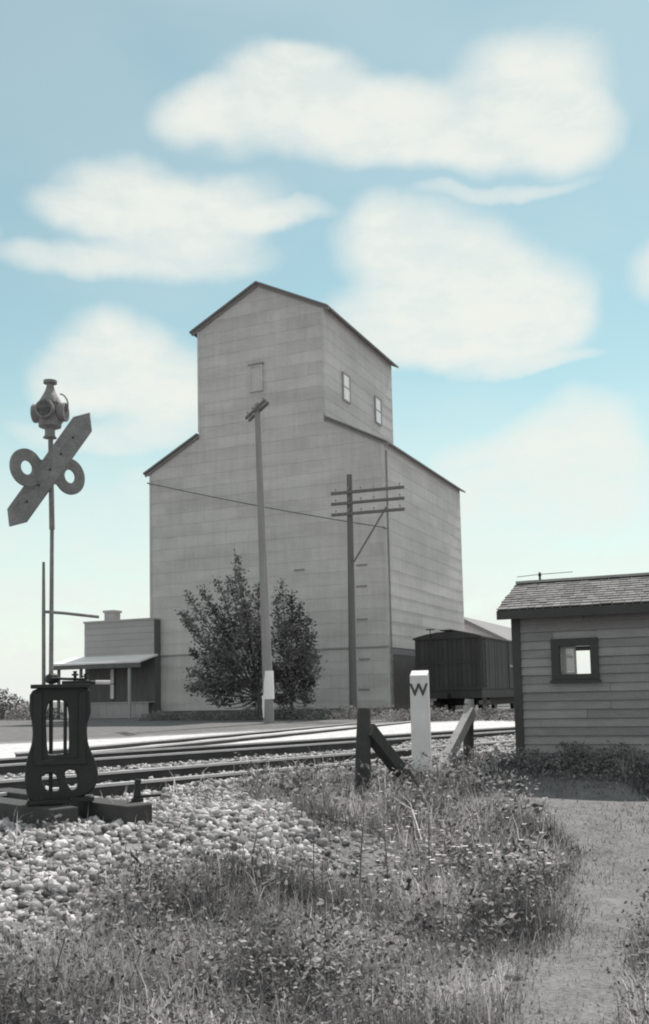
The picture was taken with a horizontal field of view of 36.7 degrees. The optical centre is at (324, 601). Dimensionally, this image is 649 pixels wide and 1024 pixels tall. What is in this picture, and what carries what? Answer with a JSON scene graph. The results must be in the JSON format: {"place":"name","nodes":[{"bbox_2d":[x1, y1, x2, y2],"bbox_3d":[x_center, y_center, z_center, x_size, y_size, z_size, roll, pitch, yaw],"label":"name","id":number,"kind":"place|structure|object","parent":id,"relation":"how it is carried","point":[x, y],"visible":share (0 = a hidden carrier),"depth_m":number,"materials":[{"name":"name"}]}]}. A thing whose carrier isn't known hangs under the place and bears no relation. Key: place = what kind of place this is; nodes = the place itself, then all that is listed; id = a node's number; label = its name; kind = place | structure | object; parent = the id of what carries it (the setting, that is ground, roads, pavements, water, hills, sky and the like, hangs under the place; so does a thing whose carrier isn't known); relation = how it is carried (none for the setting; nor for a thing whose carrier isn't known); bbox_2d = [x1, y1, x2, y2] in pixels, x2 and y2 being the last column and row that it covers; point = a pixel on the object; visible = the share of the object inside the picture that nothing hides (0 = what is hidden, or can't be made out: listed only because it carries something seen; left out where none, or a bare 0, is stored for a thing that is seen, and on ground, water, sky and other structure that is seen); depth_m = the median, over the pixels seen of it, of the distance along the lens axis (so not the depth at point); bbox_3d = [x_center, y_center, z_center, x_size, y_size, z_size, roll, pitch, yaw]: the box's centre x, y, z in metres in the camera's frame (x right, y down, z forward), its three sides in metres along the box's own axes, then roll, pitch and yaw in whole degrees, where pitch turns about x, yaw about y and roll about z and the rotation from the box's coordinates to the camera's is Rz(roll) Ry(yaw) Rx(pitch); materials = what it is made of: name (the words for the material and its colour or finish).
{"place":"outdoors","nodes":[
{"label":"outdoors","id":0,"kind":"place"},
{"bbox_2d":[0,702,648,1023],"bbox_3d":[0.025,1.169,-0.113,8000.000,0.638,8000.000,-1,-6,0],"label":"ground","id":1,"kind":"structure","parent":0,"point":[15,735],"depth_m":8.05,"materials":[{"name":"grey gravel"}]},
{"bbox_2d":[0,688,67,720],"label":"hedge","id":2,"kind":"object","parent":1,"relation":"on","point":[17,715],"visible":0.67,"depth_m":51.19,"materials":[{"name":"grey plant"}]},
{"bbox_2d":[0,797,77,825],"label":"headblock timber","id":3,"kind":"object","parent":1,"relation":"on","point":[8,808],"visible":0.59,"depth_m":8.23,"materials":[{"name":"grey wood"}]},
{"bbox_2d":[7,379,109,805],"bbox_3d":[-2.369,-0.125,8.654,0.864,3.763,0.446,2,-6,-27],"label":"switch stand","id":4,"kind":"object","parent":3,"relation":"on","point":[49,413],"visible":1,"depth_m":8.55,"materials":[{"name":"black metal"}]},
{"bbox_2d":[0,788,151,824],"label":"headblock timber","id":5,"kind":"object","parent":1,"relation":"on","point":[106,810],"visible":0.45,"depth_m":8.37,"materials":[{"name":"grey wood"}]},
{"bbox_2d":[131,779,160,801],"bbox_3d":[-1.553,1.634,8.525,0.251,0.197,0.100,0,-6,-15],"label":"crank bracket","id":6,"kind":"object","parent":5,"relation":"attached to","point":[138,796],"visible":1,"depth_m":8.48,"materials":[{"name":"black metal"}]},
{"bbox_2d":[53,610,160,718],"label":"small building","id":7,"kind":"structure","parent":1,"relation":"on","point":[123,656],"depth_m":49.99,"materials":[{"name":"paint"}]},
{"bbox_2d":[109,668,114,699],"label":"window","id":8,"kind":"structure","parent":7,"relation":"in","point":[111,670],"depth_m":50.40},
{"bbox_2d":[174,549,280,719],"bbox_3d":[-4.054,1.458,39.968,4.541,7.234,3.228,-1,-6,0],"label":"broad tree","id":9,"kind":"object","parent":1,"relation":"on","point":[237,660],"visible":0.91,"depth_m":39.92,"materials":[{"name":"grey plant"}]},
{"bbox_2d":[14,716,460,756],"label":"railway track","id":10,"kind":"structure","parent":1,"relation":"on","point":[134,745],"depth_m":23.86,"materials":[{"name":"metal"}]},
{"bbox_2d":[0,726,514,776],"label":"railway track","id":11,"kind":"structure","parent":1,"relation":"on","point":[17,765],"depth_m":17.74,"materials":[{"name":"metal"}]},
{"bbox_2d":[0,740,515,797],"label":"railway track","id":12,"kind":"structure","parent":1,"relation":"on","point":[117,785],"depth_m":12.49,"materials":[{"name":"metal"}]},
{"bbox_2d":[245,397,273,723],"bbox_3d":[-2.272,-1.234,36.350,0.611,12.486,2.664,1,-6,-21],"label":"utility pole","id":13,"kind":"object","parent":1,"relation":"on","point":[268,693],"visible":0.99,"depth_m":36.10,"materials":[{"name":"grey wood"}]},
{"bbox_2d":[0,734,521,1023],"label":"ballast","id":14,"kind":"structure","parent":1,"relation":"on","point":[27,887],"depth_m":7.81,"materials":[{"name":"gravel"}]},
{"bbox_2d":[130,702,404,720],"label":"scrub","id":15,"kind":"object","parent":1,"relation":"on","point":[280,714],"visible":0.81,"depth_m":40.30,"materials":[{"name":"grey plant"}]},
{"bbox_2d":[270,578,327,718],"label":"slim tree","id":16,"kind":"object","parent":1,"relation":"on","point":[307,657],"visible":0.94,"depth_m":40.45,"materials":[{"name":"grey plant"}]},
{"bbox_2d":[143,281,464,716],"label":"grain elevator","id":17,"kind":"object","parent":1,"relation":"on","point":[317,375],"visible":0.84,"depth_m":48.60,"materials":[{"name":"paint"}]},
{"bbox_2d":[249,364,262,392],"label":"shuttered window","id":18,"kind":"structure","parent":17,"relation":"in","point":[255,371],"depth_m":48.89,"materials":[{"name":"paint"}]},
{"bbox_2d":[342,371,350,403],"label":"window","id":19,"kind":"structure","parent":17,"relation":"in","point":[346,379],"depth_m":49.78,"materials":[{"name":"glass"}]},
{"bbox_2d":[374,395,381,425],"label":"window","id":20,"kind":"structure","parent":17,"relation":"in","point":[377,401],"depth_m":53.87,"materials":[{"name":"glass"}]},
{"bbox_2d":[393,654,415,706],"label":"loading door","id":21,"kind":"structure","parent":17,"relation":"in","point":[403,665],"depth_m":46.41,"materials":[{"name":"grey wood"}]},
{"bbox_2d":[295,839,333,897],"bbox_3d":[-0.056,1.910,6.850,0.259,0.494,0.252,-5,-7,34],"label":"weed stalk","id":22,"kind":"object","parent":1,"relation":"on","point":[312,861],"visible":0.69,"depth_m":6.86,"materials":[{"name":"grey plant"}]},
{"bbox_2d":[0,740,648,1023],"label":"weeds","id":23,"kind":"object","parent":1,"relation":"on","point":[263,783],"visible":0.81,"depth_m":5.36,"materials":[{"name":"grey plant"}]},
{"bbox_2d":[342,803,375,888],"bbox_3d":[0.262,1.830,7.190,0.248,0.692,0.283,1,-6,-21],"label":"weed stalk","id":24,"kind":"object","parent":1,"relation":"on","point":[361,855],"visible":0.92,"depth_m":7.21,"materials":[{"name":"grey plant"}]},
{"bbox_2d":[331,474,404,717],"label":"utility pole","id":25,"kind":"object","parent":1,"relation":"on","point":[349,503],"visible":0.98,"depth_m":42.06,"materials":[{"name":"grey wood"}]},
{"bbox_2d":[355,708,421,797],"bbox_3d":[0.698,1.749,10.842,0.226,1.173,1.279,-4,-6,31],"label":"braced fence post","id":26,"kind":"object","parent":1,"relation":"on","point":[369,735],"visible":0.67,"depth_m":10.38,"materials":[{"name":"grey wood"}]},
{"bbox_2d":[372,817,405,881],"bbox_3d":[0.488,1.912,7.447,0.245,0.545,0.294,3,-7,-40],"label":"weed stalk","id":27,"kind":"object","parent":1,"relation":"on","point":[386,853],"visible":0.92,"depth_m":7.47,"materials":[{"name":"grey plant"}]},
{"bbox_2d":[410,670,431,772],"bbox_3d":[1.271,1.709,12.891,0.248,1.617,0.204,-2,-6,13],"label":"whistle post","id":28,"kind":"object","parent":1,"relation":"on","point":[420,713],"visible":0.77,"depth_m":12.82,"materials":[{"name":"white wood"}]},
{"bbox_2d":[413,810,442,870],"bbox_3d":[0.819,1.928,7.747,0.266,0.553,0.250,-4,-6,29],"label":"weed stalk","id":29,"kind":"object","parent":1,"relation":"on","point":[429,852],"visible":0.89,"depth_m":7.75,"materials":[{"name":"grey plant"}]},
{"bbox_2d":[372,706,514,721],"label":"trackside weeds","id":30,"kind":"object","parent":1,"relation":"on","point":[456,716],"visible":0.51,"depth_m":36.66,"materials":[{"name":"grey plant"}]},
{"bbox_2d":[433,699,475,770],"bbox_3d":[1.735,1.923,13.418,0.221,1.176,1.294,-5,-7,35],"label":"braced fence post","id":31,"kind":"object","parent":1,"relation":"on","point":[463,732],"visible":0.68,"depth_m":13.61,"materials":[{"name":"grey wood"}]},
{"bbox_2d":[368,785,551,891],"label":"flowers","id":32,"kind":"object","parent":1,"relation":"on","point":[452,846],"visible":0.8,"depth_m":7.55,"materials":[{"name":"white plant"}]},
{"bbox_2d":[413,629,513,713],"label":"boxcar","id":33,"kind":"object","parent":1,"relation":"on","point":[461,666],"visible":0.75,"depth_m":42.49,"materials":[{"name":"paint"}]},
{"bbox_2d":[508,642,513,687],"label":"sliding door","id":34,"kind":"structure","parent":33,"relation":"in","point":[510,663],"depth_m":46.38,"materials":[{"name":"paint"}]},
{"bbox_2d":[464,617,511,706],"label":"storage shed","id":35,"kind":"structure","parent":1,"relation":"on","point":[474,626],"depth_m":65.38,"materials":[{"name":"white paint"}]},
{"bbox_2d":[496,572,648,764],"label":"section shed","id":36,"kind":"structure","parent":1,"relation":"on","point":[604,620],"depth_m":12.63,"materials":[{"name":"paint"}]},
{"bbox_2d":[550,637,600,682],"bbox_3d":[3.240,0.754,12.652,0.640,0.570,0.145,-4,-6,24],"label":"window","id":37,"kind":"structure","parent":36,"relation":"in","point":[563,659],"depth_m":12.67,"materials":[{"name":"paint"}]},
{"bbox_2d":[0,0,648,702],"label":"sky","id":38,"kind":"structure","parent":0,"point":[464,183],"materials":[{"name":"blue"}]},
{"bbox_2d":[485,740,648,792],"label":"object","id":39,"kind":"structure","parent":0,"point":[596,763],"depth_m":11.99,"materials":[{"name":"grey plant"}]}
]}

